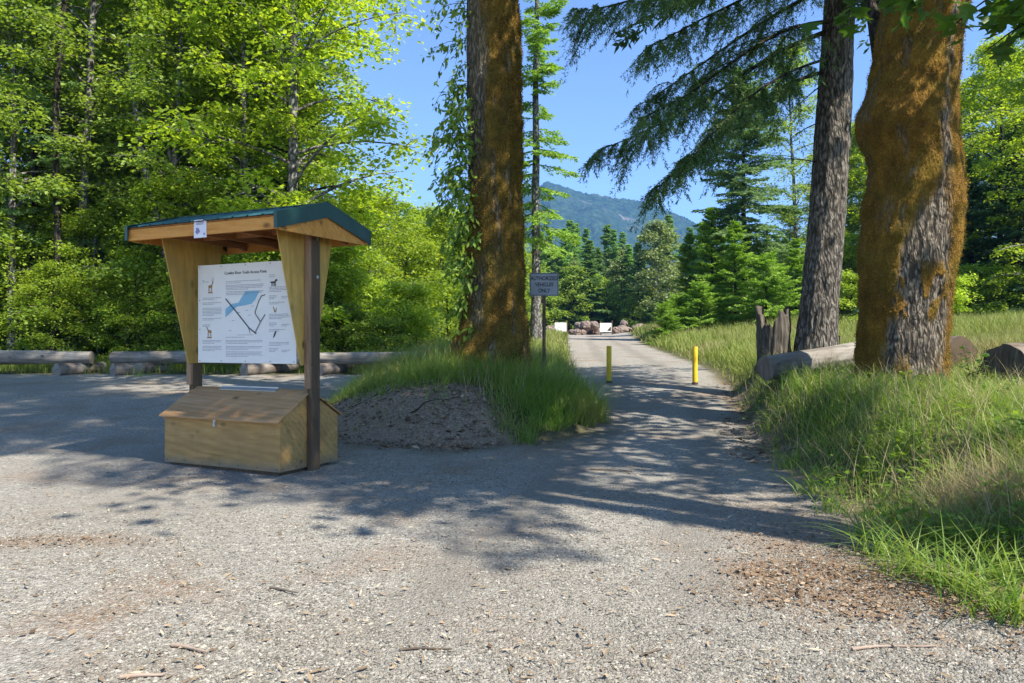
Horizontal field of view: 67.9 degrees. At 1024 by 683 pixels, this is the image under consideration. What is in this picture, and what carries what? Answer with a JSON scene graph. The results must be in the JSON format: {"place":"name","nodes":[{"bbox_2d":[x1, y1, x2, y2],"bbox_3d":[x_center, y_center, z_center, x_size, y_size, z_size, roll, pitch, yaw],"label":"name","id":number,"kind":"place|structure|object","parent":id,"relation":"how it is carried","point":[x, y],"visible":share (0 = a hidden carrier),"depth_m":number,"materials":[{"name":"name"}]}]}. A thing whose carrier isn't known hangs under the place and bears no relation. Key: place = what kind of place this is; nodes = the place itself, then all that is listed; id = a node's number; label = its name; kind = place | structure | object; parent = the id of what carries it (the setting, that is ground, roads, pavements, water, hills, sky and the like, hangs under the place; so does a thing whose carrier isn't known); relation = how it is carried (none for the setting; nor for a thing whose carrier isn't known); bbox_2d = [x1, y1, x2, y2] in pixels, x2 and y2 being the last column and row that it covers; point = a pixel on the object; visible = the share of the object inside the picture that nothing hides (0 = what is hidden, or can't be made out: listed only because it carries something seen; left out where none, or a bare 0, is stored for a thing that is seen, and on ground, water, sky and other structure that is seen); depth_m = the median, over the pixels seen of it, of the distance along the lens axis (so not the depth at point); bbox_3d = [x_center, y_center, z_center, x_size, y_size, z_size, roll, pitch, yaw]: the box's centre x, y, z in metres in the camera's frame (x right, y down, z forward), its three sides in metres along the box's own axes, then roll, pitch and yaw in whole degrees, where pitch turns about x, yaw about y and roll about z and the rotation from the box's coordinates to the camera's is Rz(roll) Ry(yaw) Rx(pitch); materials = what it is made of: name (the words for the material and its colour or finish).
{"place":"outdoors","nodes":[
{"label":"outdoors","id":0,"kind":"place"},
{"bbox_2d":[0,350,370,373],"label":"forest edge grass","id":1,"kind":"structure","parent":0,"point":[174,367],"depth_m":22.44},
{"bbox_2d":[0,332,731,393],"bbox_3d":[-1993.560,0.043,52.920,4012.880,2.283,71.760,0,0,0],"label":"gravel path","id":2,"kind":"structure","parent":0,"point":[653,370],"depth_m":20.03,"materials":[{"name":"gravel"}]},
{"bbox_2d":[52,362,105,375],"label":"log block","id":3,"kind":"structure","parent":2,"relation":"on","point":[59,369],"depth_m":21.48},
{"bbox_2d":[109,362,170,375],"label":"log block","id":4,"kind":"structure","parent":2,"relation":"on","point":[115,369],"depth_m":21.49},
{"bbox_2d":[240,363,298,375],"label":"log block","id":5,"kind":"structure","parent":2,"relation":"on","point":[246,369],"depth_m":21.47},
{"bbox_2d":[109,351,406,364],"bbox_3d":[-7.158,0.474,21.841,9.051,0.403,0.406,0,0,4],"label":"parking log","id":6,"kind":"object","parent":5,"relation":"on","point":[340,358],"visible":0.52,"depth_m":21.87,"materials":[{"name":"wood"}]},
{"bbox_2d":[385,334,574,410],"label":"seed stalk grass","id":7,"kind":"structure","parent":0,"point":[485,369],"depth_m":12.79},
{"bbox_2d":[0,394,1023,682],"bbox_3d":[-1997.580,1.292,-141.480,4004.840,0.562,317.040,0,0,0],"label":"gravel lot","id":8,"kind":"structure","parent":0,"point":[88,434],"depth_m":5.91,"materials":[{"name":"gravel"}]},
{"bbox_2d":[125,201,370,475],"bbox_3d":[-3.278,0.024,9.529,2.454,3.361,1.680,0,0,26],"label":"information kiosk","id":9,"kind":"object","parent":8,"relation":"on","point":[268,312],"visible":1,"depth_m":9.24,"materials":[{"name":"wood"}]},
{"bbox_2d":[0,404,1023,682],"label":"leaf litter","id":10,"kind":"object","parent":8,"relation":"on","point":[890,586],"visible":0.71,"depth_m":4.71,"materials":[{"name":"brown plant"}]},
{"bbox_2d":[0,445,1023,682],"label":"wood chip litter","id":11,"kind":"object","parent":8,"relation":"on","point":[475,630],"visible":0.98,"depth_m":4.09,"materials":[{"name":"wood"}]},
{"bbox_2d":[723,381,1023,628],"bbox_3d":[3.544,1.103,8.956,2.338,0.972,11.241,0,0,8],"label":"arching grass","id":12,"kind":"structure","parent":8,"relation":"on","point":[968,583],"depth_m":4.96,"materials":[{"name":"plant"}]},
{"bbox_2d":[0,331,1023,581],"bbox_3d":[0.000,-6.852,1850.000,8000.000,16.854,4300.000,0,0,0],"label":"ground","id":13,"kind":"structure","parent":0,"point":[408,405],"depth_m":11.47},
{"bbox_2d":[0,28,78,320],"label":"maple tree","id":14,"kind":"object","parent":13,"relation":"on","point":[24,167],"visible":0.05,"depth_m":28.61,"materials":[{"name":"green plant"}]},
{"bbox_2d":[0,350,94,364],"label":"parking log","id":15,"kind":"object","parent":13,"relation":"on","point":[15,357],"visible":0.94,"depth_m":21.68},
{"bbox_2d":[1,257,112,364],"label":"tree","id":16,"kind":"object","parent":13,"relation":"on","point":[40,268],"visible":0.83,"depth_m":24.65,"materials":[{"name":"green plant"}]},
{"bbox_2d":[29,0,85,350],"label":"leaning trunk","id":17,"kind":"object","parent":13,"relation":"on","point":[57,207],"visible":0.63,"depth_m":25.44,"materials":[{"name":"brown plant"}]},
{"bbox_2d":[0,204,117,349],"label":"tree","id":18,"kind":"object","parent":13,"relation":"on","point":[23,219],"visible":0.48,"depth_m":25.50,"materials":[{"name":"green plant"}]},
{"bbox_2d":[0,0,120,273],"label":"alder tree","id":19,"kind":"object","parent":13,"relation":"on","point":[76,12],"visible":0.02,"depth_m":31.83,"materials":[{"name":"green plant"}]},
{"bbox_2d":[0,0,121,353],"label":"conifer tree","id":20,"kind":"object","parent":13,"relation":"on","point":[32,143],"visible":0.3,"depth_m":26.18,"materials":[{"name":"green plant"}]},
{"bbox_2d":[0,0,136,349],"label":"alder tree","id":21,"kind":"object","parent":13,"relation":"on","point":[13,121],"visible":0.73,"depth_m":25.09,"materials":[{"name":"green plant"}]},
{"bbox_2d":[20,204,158,357],"bbox_3d":[-14.418,-2.030,26.699,4.329,5.532,4.465,0,0,2],"label":"tree","id":22,"kind":"object","parent":13,"relation":"on","point":[70,248],"visible":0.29,"depth_m":26.09,"materials":[{"name":"green plant"}]},
{"bbox_2d":[0,0,181,348],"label":"alder tree","id":23,"kind":"object","parent":13,"relation":"on","point":[98,40],"visible":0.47,"depth_m":26.35,"materials":[{"name":"green plant"}]},
{"bbox_2d":[30,2,161,336],"bbox_3d":[-17.628,-8.489,33.202,7.157,20.034,6.888,0,0,-5],"label":"conifer tree","id":24,"kind":"object","parent":13,"relation":"on","point":[69,129],"visible":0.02,"depth_m":31.89,"materials":[{"name":"green plant"}]},
{"bbox_2d":[9,0,188,271],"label":"alder tree","id":25,"kind":"object","parent":13,"relation":"on","point":[128,9],"visible":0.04,"depth_m":31.45,"materials":[{"name":"green plant"}]},
{"bbox_2d":[64,245,181,360],"bbox_3d":[-12.586,-1.101,25.061,3.808,4.262,3.949,0,0,-5],"label":"tree","id":26,"kind":"object","parent":13,"relation":"on","point":[135,298],"visible":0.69,"depth_m":24.79,"materials":[{"name":"green plant"}]},
{"bbox_2d":[36,0,223,287],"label":"alder tree","id":27,"kind":"object","parent":13,"relation":"on","point":[109,17],"visible":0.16,"depth_m":28.99,"materials":[{"name":"green plant"}]},
{"bbox_2d":[107,300,181,350],"bbox_3d":[-11.740,-0.181,25.702,3.163,2.638,3.499,0,0,36],"label":"shrub","id":28,"kind":"object","parent":13,"relation":"on","point":[125,335],"visible":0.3,"depth_m":24.83,"materials":[{"name":"green plant"}]},
{"bbox_2d":[108,40,184,350],"bbox_3d":[-12.049,-4.779,25.794,2.886,11.253,1.348,0,0,16],"label":"leaning trunk","id":29,"kind":"object","parent":13,"relation":"on","point":[135,105],"visible":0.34,"depth_m":25.71,"materials":[{"name":"brown wood"}]},
{"bbox_2d":[85,175,217,352],"bbox_3d":[-11.974,-2.441,26.035,5.152,6.383,4.995,0,0,43],"label":"tree","id":30,"kind":"object","parent":13,"relation":"on","point":[158,191],"visible":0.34,"depth_m":25.38,"materials":[{"name":"green plant"}]},
{"bbox_2d":[58,0,275,350],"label":"alder tree","id":31,"kind":"object","parent":13,"relation":"on","point":[140,94],"visible":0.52,"depth_m":25.28,"materials":[{"name":"green plant"}]},
{"bbox_2d":[134,254,227,350],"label":"tree","id":32,"kind":"object","parent":13,"relation":"on","point":[167,347],"visible":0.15,"depth_m":24.33,"materials":[{"name":"green plant"}]},
{"bbox_2d":[79,0,285,278],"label":"alder tree","id":33,"kind":"object","parent":13,"relation":"on","point":[137,175],"visible":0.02,"depth_m":31.05,"materials":[{"name":"green plant"}]},
{"bbox_2d":[109,0,279,343],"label":"conifer tree","id":34,"kind":"object","parent":13,"relation":"on","point":[201,164],"visible":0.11,"depth_m":28.82,"materials":[{"name":"green plant"}]},
{"bbox_2d":[110,0,369,315],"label":"maple tree","id":35,"kind":"object","parent":13,"relation":"on","point":[243,136],"visible":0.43,"depth_m":25.28,"materials":[{"name":"green plant"}]},
{"bbox_2d":[176,251,321,364],"bbox_3d":[-8.429,-1.351,24.711,4.514,4.871,4.353,0,0,-20],"label":"tree","id":36,"kind":"object","parent":13,"relation":"on","point":[245,258],"visible":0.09,"depth_m":24.16,"materials":[{"name":"green plant"}]},
{"bbox_2d":[117,0,446,352],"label":"maple tree","id":37,"kind":"object","parent":13,"relation":"on","point":[292,100],"visible":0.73,"depth_m":25.15,"materials":[{"name":"green plant"}]},
{"bbox_2d":[159,0,415,294],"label":"maple tree","id":38,"kind":"object","parent":13,"relation":"on","point":[362,216],"visible":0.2,"depth_m":28.79,"materials":[{"name":"green plant"}]},
{"bbox_2d":[127,364,453,399],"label":"weed grass","id":39,"kind":"structure","parent":13,"relation":"on","point":[378,391],"depth_m":12.94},
{"bbox_2d":[212,0,369,203],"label":"alder tree","id":40,"kind":"object","parent":13,"relation":"on","point":[303,185],"visible":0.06,"depth_m":30.84,"materials":[{"name":"green plant"}]},
{"bbox_2d":[231,187,363,344],"bbox_3d":[-7.535,-2.244,25.959,4.866,6.028,4.718,0,0,-14],"label":"tree","id":41,"kind":"object","parent":13,"relation":"on","point":[305,198],"visible":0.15,"depth_m":25.42,"materials":[{"name":"green plant"}]},
{"bbox_2d":[249,57,359,210],"bbox_3d":[-10.607,-6.791,36.757,7.705,14.209,6.526,0,0,25],"label":"alder tree","id":42,"kind":"object","parent":13,"relation":"on","point":[322,177],"visible":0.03,"depth_m":36.34,"materials":[{"name":"green plant"}]},
{"bbox_2d":[321,245,377,351],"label":"tree","id":43,"kind":"object","parent":13,"relation":"on","point":[352,280],"visible":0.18,"depth_m":25.57,"materials":[{"name":"green plant"}]},
{"bbox_2d":[320,292,390,351],"bbox_3d":[-5.595,-0.240,25.650,3.756,2.832,3.396,0,0,-23],"label":"shrub","id":44,"kind":"object","parent":13,"relation":"on","point":[354,313],"visible":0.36,"depth_m":25.13,"materials":[{"name":"green plant"}]},
{"bbox_2d":[324,271,395,349],"bbox_3d":[-6.215,-0.687,27.287,4.623,3.838,4.669,0,0,-20],"label":"shrub","id":45,"kind":"object","parent":13,"relation":"on","point":[361,289],"visible":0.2,"depth_m":26.57,"materials":[{"name":"green plant"}]},
{"bbox_2d":[340,308,422,351],"bbox_3d":[-4.057,0.021,24.683,2.946,2.221,2.663,0,0,-24],"label":"shrub","id":46,"kind":"object","parent":13,"relation":"on","point":[384,322],"visible":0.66,"depth_m":24.29,"materials":[{"name":"green plant"}]},
{"bbox_2d":[338,190,429,343],"bbox_3d":[-6.316,-3.091,33.109,5.839,7.234,5.661,0,0,22],"label":"tree","id":47,"kind":"object","parent":13,"relation":"on","point":[379,207],"visible":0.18,"depth_m":32.23,"materials":[{"name":"green plant"}]},
{"bbox_2d":[337,275,459,351],"bbox_3d":[-3.756,-0.511,25.570,4.323,3.554,4.281,0,0,-19],"label":"shrub","id":48,"kind":"object","parent":13,"relation":"on","point":[421,316],"visible":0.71,"depth_m":25.24,"materials":[{"name":"green plant"}]},
{"bbox_2d":[363,195,446,326],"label":"tree","id":49,"kind":"object","parent":13,"relation":"on","point":[407,206],"visible":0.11,"depth_m":45.17,"materials":[{"name":"green plant"}]},
{"bbox_2d":[355,216,463,340],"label":"tree","id":50,"kind":"object","parent":13,"relation":"on","point":[418,266],"visible":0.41,"depth_m":35.97,"materials":[{"name":"green plant"}]},
{"bbox_2d":[400,205,466,338],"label":"tree","id":51,"kind":"object","parent":13,"relation":"on","point":[442,224],"visible":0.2,"depth_m":37.30,"materials":[{"name":"green plant"}]},
{"bbox_2d":[412,270,462,344],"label":"tree","id":52,"kind":"object","parent":13,"relation":"on","point":[446,304],"visible":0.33,"depth_m":31.69,"materials":[{"name":"green plant"}]},
{"bbox_2d":[299,327,576,374],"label":"verge grass","id":53,"kind":"structure","parent":13,"relation":"on","point":[554,336],"depth_m":29.68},
{"bbox_2d":[335,374,549,449],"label":"soil clods","id":54,"kind":"object","parent":13,"relation":"on","point":[451,437],"visible":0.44,"depth_m":11.75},
{"bbox_2d":[330,344,589,403],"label":"trunk foot grass","id":55,"kind":"structure","parent":13,"relation":"on","point":[433,373],"depth_m":13.05,"materials":[{"name":"plant"}]},
{"bbox_2d":[422,0,534,375],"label":"maple tree","id":56,"kind":"object","parent":13,"relation":"on","point":[491,264],"visible":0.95,"depth_m":13.77,"materials":[{"name":"brown plant"}]},
{"bbox_2d":[320,333,638,445],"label":"mound grass","id":57,"kind":"structure","parent":13,"relation":"on","point":[587,408],"depth_m":12.71,"materials":[{"name":"plant"}]},
{"bbox_2d":[530,273,558,371],"bbox_3d":[0.628,-0.148,14.895,0.570,2.390,0.051,0,0,-2],"label":"road sign","id":58,"kind":"object","parent":13,"relation":"on","point":[543,285],"visible":1,"depth_m":14.88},
{"bbox_2d":[521,0,583,340],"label":"slender fir","id":59,"kind":"object","parent":13,"relation":"on","point":[543,68],"visible":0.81,"depth_m":37.76,"materials":[{"name":"plant"}]},
{"bbox_2d":[554,228,581,332],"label":"conifer tree","id":60,"kind":"object","parent":13,"relation":"on","point":[565,261],"visible":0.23,"depth_m":122.14,"materials":[{"name":"green plant"}]},
{"bbox_2d":[332,374,811,462],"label":"mound litter","id":61,"kind":"object","parent":13,"relation":"on","point":[725,418],"visible":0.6,"depth_m":11.48,"materials":[{"name":"brown plant"}]},
{"bbox_2d":[557,262,599,328],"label":"leafy tree","id":62,"kind":"object","parent":13,"relation":"on","point":[572,273],"visible":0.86,"depth_m":119.07,"materials":[{"name":"green plant"}]},
{"bbox_2d":[565,240,615,332],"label":"conifer tree","id":63,"kind":"object","parent":13,"relation":"on","point":[588,267],"visible":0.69,"depth_m":120.09,"materials":[{"name":"green plant"}]},
{"bbox_2d":[591,278,626,332],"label":"leafy tree","id":64,"kind":"object","parent":13,"relation":"on","point":[609,292],"visible":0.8,"depth_m":121.38,"materials":[{"name":"green plant"}]},
{"bbox_2d":[602,255,645,325],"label":"cottonwood tree","id":65,"kind":"object","parent":13,"relation":"on","point":[617,266],"visible":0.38,"depth_m":126.36,"materials":[{"name":"green plant"}]},
{"bbox_2d":[613,244,644,324],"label":"conifer tree","id":66,"kind":"object","parent":13,"relation":"on","point":[628,256],"visible":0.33,"depth_m":125.38,"materials":[{"name":"green plant"}]},
{"bbox_2d":[616,292,646,327],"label":"leafy tree","id":67,"kind":"object","parent":13,"relation":"on","point":[631,296],"visible":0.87,"depth_m":118.33,"materials":[{"name":"green plant"}]},
{"bbox_2d":[617,244,653,327],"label":"conifer tree","id":68,"kind":"object","parent":13,"relation":"on","point":[637,265],"visible":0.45,"depth_m":119.92,"materials":[{"name":"green plant"}]},
{"bbox_2d":[624,218,687,323],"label":"cottonwood tree","id":69,"kind":"object","parent":13,"relation":"on","point":[656,231],"visible":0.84,"depth_m":116.85,"materials":[{"name":"green plant"}]},
{"bbox_2d":[643,300,685,343],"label":"young fir","id":70,"kind":"object","parent":13,"relation":"on","point":[669,317],"visible":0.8,"depth_m":42.79,"materials":[{"name":"green plant"}]},
{"bbox_2d":[663,234,702,322],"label":"young fir","id":71,"kind":"object","parent":13,"relation":"on","point":[685,251],"visible":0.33,"depth_m":53.76,"materials":[{"name":"green plant"}]},
{"bbox_2d":[675,279,725,329],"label":"young fir","id":72,"kind":"object","parent":13,"relation":"on","point":[701,290],"visible":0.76,"depth_m":45.72,"materials":[{"name":"green plant"}]},
{"bbox_2d":[677,206,737,324],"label":"young fir","id":73,"kind":"object","parent":13,"relation":"on","point":[706,248],"visible":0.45,"depth_m":49.64,"materials":[{"name":"green plant"}]},
{"bbox_2d":[555,0,869,351],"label":"fir tree","id":74,"kind":"object","parent":13,"relation":"on","point":[817,322],"visible":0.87,"depth_m":14.93,"materials":[{"name":"green plant"}]},
{"bbox_2d":[702,219,756,328],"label":"young fir","id":75,"kind":"object","parent":13,"relation":"on","point":[734,227],"visible":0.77,"depth_m":46.70,"materials":[{"name":"green plant"}]},
{"bbox_2d":[677,62,805,326],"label":"conifer tree","id":76,"kind":"object","parent":13,"relation":"on","point":[742,189],"visible":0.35,"depth_m":50.09,"materials":[{"name":"green plant"}]},
{"bbox_2d":[729,248,800,327],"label":"young fir","id":77,"kind":"object","parent":13,"relation":"on","point":[773,286],"visible":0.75,"depth_m":43.61,"materials":[{"name":"green plant"}]},
{"bbox_2d":[753,305,791,369],"bbox_3d":[5.658,-0.094,16.296,0.908,1.400,0.880,0,0,35],"label":"tree stump","id":78,"kind":"object","parent":13,"relation":"on","point":[776,336],"visible":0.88,"depth_m":16.04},
{"bbox_2d":[774,238,804,316],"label":"young fir","id":79,"kind":"object","parent":13,"relation":"on","point":[795,258],"visible":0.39,"depth_m":46.77,"materials":[{"name":"green plant"}]},
{"bbox_2d":[747,38,850,302],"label":"alder tree","id":80,"kind":"object","parent":13,"relation":"on","point":[794,191],"visible":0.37,"depth_m":59.39,"materials":[{"name":"green plant"}]},
{"bbox_2d":[756,342,855,380],"bbox_3d":[5.649,0.345,14.003,2.707,0.474,0.477,-7,3,-27],"label":"fallen log","id":81,"kind":"object","parent":13,"relation":"on","point":[768,367],"visible":0.63,"depth_m":13.58,"materials":[{"name":"wood"}]},
{"bbox_2d":[786,126,865,297],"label":"alder tree","id":82,"kind":"object","parent":13,"relation":"on","point":[850,215],"visible":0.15,"depth_m":60.62,"materials":[{"name":"green plant"}]},
{"bbox_2d":[630,307,1023,392],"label":"field grass","id":83,"kind":"structure","parent":13,"relation":"on","point":[736,344],"depth_m":25.73,"materials":[{"name":"plant"}]},
{"bbox_2d":[839,268,858,324],"bbox_3d":[15.899,-1.801,35.908,4.205,3.457,4.164,0,0,-28],"label":"shrub","id":84,"kind":"object","parent":13,"relation":"on","point":[845,286],"visible":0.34,"depth_m":35.63,"materials":[{"name":"green plant"}]},
{"bbox_2d":[839,232,859,317],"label":"tree","id":85,"kind":"object","parent":13,"relation":"on","point":[851,239],"visible":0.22,"depth_m":55.46,"materials":[{"name":"green plant"}]},
{"bbox_2d":[844,145,867,268],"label":"maple tree","id":86,"kind":"object","parent":13,"relation":"on","point":[862,188],"visible":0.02,"depth_m":59.86,"materials":[{"name":"green plant"}]},
{"bbox_2d":[729,349,1023,580],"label":"bank grass","id":87,"kind":"structure","parent":13,"relation":"on","point":[830,385],"depth_m":8.62,"materials":[{"name":"plant"}]},
{"bbox_2d":[731,344,1023,568],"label":"dry grass","id":88,"kind":"structure","parent":13,"relation":"on","point":[973,488],"depth_m":6.47,"materials":[{"name":"plant"}]},
{"bbox_2d":[740,355,1023,572],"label":"weed leaves","id":89,"kind":"object","parent":13,"relation":"on","point":[1002,529],"visible":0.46,"depth_m":7.09,"materials":[{"name":"plant"}]},
{"bbox_2d":[740,335,1023,563],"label":"bank seed stalks","id":90,"kind":"object","parent":13,"relation":"on","point":[892,480],"visible":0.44,"depth_m":7.71,"materials":[{"name":"beige plant"}]},
{"bbox_2d":[799,0,1023,389],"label":"maple tree","id":91,"kind":"object","parent":13,"relation":"on","point":[909,141],"visible":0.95,"depth_m":11.42,"materials":[{"name":"brown plant"}]},
{"bbox_2d":[949,336,976,370],"bbox_3d":[8.243,0.212,14.901,0.681,0.711,1.474,0,3,-14],"label":"cut log","id":92,"kind":"object","parent":13,"relation":"on","point":[957,342],"visible":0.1,"depth_m":14.19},
{"bbox_2d":[951,271,984,315],"bbox_3d":[20.064,-1.738,35.525,3.906,3.211,3.868,0,0,3],"label":"shrub","id":93,"kind":"object","parent":13,"relation":"on","point":[961,297],"visible":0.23,"depth_m":34.91,"materials":[{"name":"green plant"}]},
{"bbox_2d":[954,263,1015,315],"bbox_3d":[23.861,-2.158,39.397,5.013,4.161,5.062,0,0,-20],"label":"shrub","id":94,"kind":"object","parent":13,"relation":"on","point":[965,269],"visible":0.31,"depth_m":38.83,"materials":[{"name":"green plant"}]},
{"bbox_2d":[956,155,1023,315],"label":"conifer tree","id":95,"kind":"object","parent":13,"relation":"on","point":[968,256],"visible":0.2,"depth_m":41.71,"materials":[{"name":"green plant"}]},
{"bbox_2d":[957,121,1023,313],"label":"conifer tree","id":96,"kind":"object","parent":13,"relation":"on","point":[1013,233],"visible":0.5,"depth_m":38.98,"materials":[{"name":"green plant"}]},
{"bbox_2d":[959,30,1023,282],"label":"maple tree","id":97,"kind":"object","parent":13,"relation":"on","point":[983,48],"visible":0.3,"depth_m":42.07,"materials":[{"name":"green plant"}]},
{"bbox_2d":[959,65,1023,262],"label":"maple tree","id":98,"kind":"object","parent":13,"relation":"on","point":[985,95],"visible":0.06,"depth_m":49.78,"materials":[{"name":"green plant"}]},
{"bbox_2d":[959,80,1023,253],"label":"maple tree","id":99,"kind":"object","parent":13,"relation":"on","point":[968,121],"visible":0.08,"depth_m":50.68,"materials":[{"name":"green plant"}]},
{"bbox_2d":[960,38,1023,290],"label":"maple tree","id":100,"kind":"object","parent":13,"relation":"on","point":[1017,85],"visible":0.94,"depth_m":36.95,"materials":[{"name":"green plant"}]},
{"bbox_2d":[962,279,1023,315],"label":"shrub","id":101,"kind":"object","parent":13,"relation":"on","point":[995,302],"visible":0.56,"depth_m":37.52,"materials":[{"name":"green plant"}]},
{"bbox_2d":[966,262,1023,315],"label":"shrub","id":102,"kind":"object","parent":13,"relation":"on","point":[990,270],"visible":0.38,"depth_m":37.93,"materials":[{"name":"green plant"}]},
{"bbox_2d":[981,342,1023,386],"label":"cut log","id":103,"kind":"object","parent":13,"relation":"on","point":[1009,355],"visible":0.68,"depth_m":11.16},
{"bbox_2d":[0,0,1023,257],"label":"sky","id":104,"kind":"structure","parent":0,"point":[592,100],"materials":[{"name":"blue"}]},
{"bbox_2d":[364,181,858,311],"bbox_3d":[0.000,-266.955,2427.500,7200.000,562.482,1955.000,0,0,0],"label":"mountain","id":105,"kind":"structure","parent":0,"point":[594,213],"depth_m":2371.49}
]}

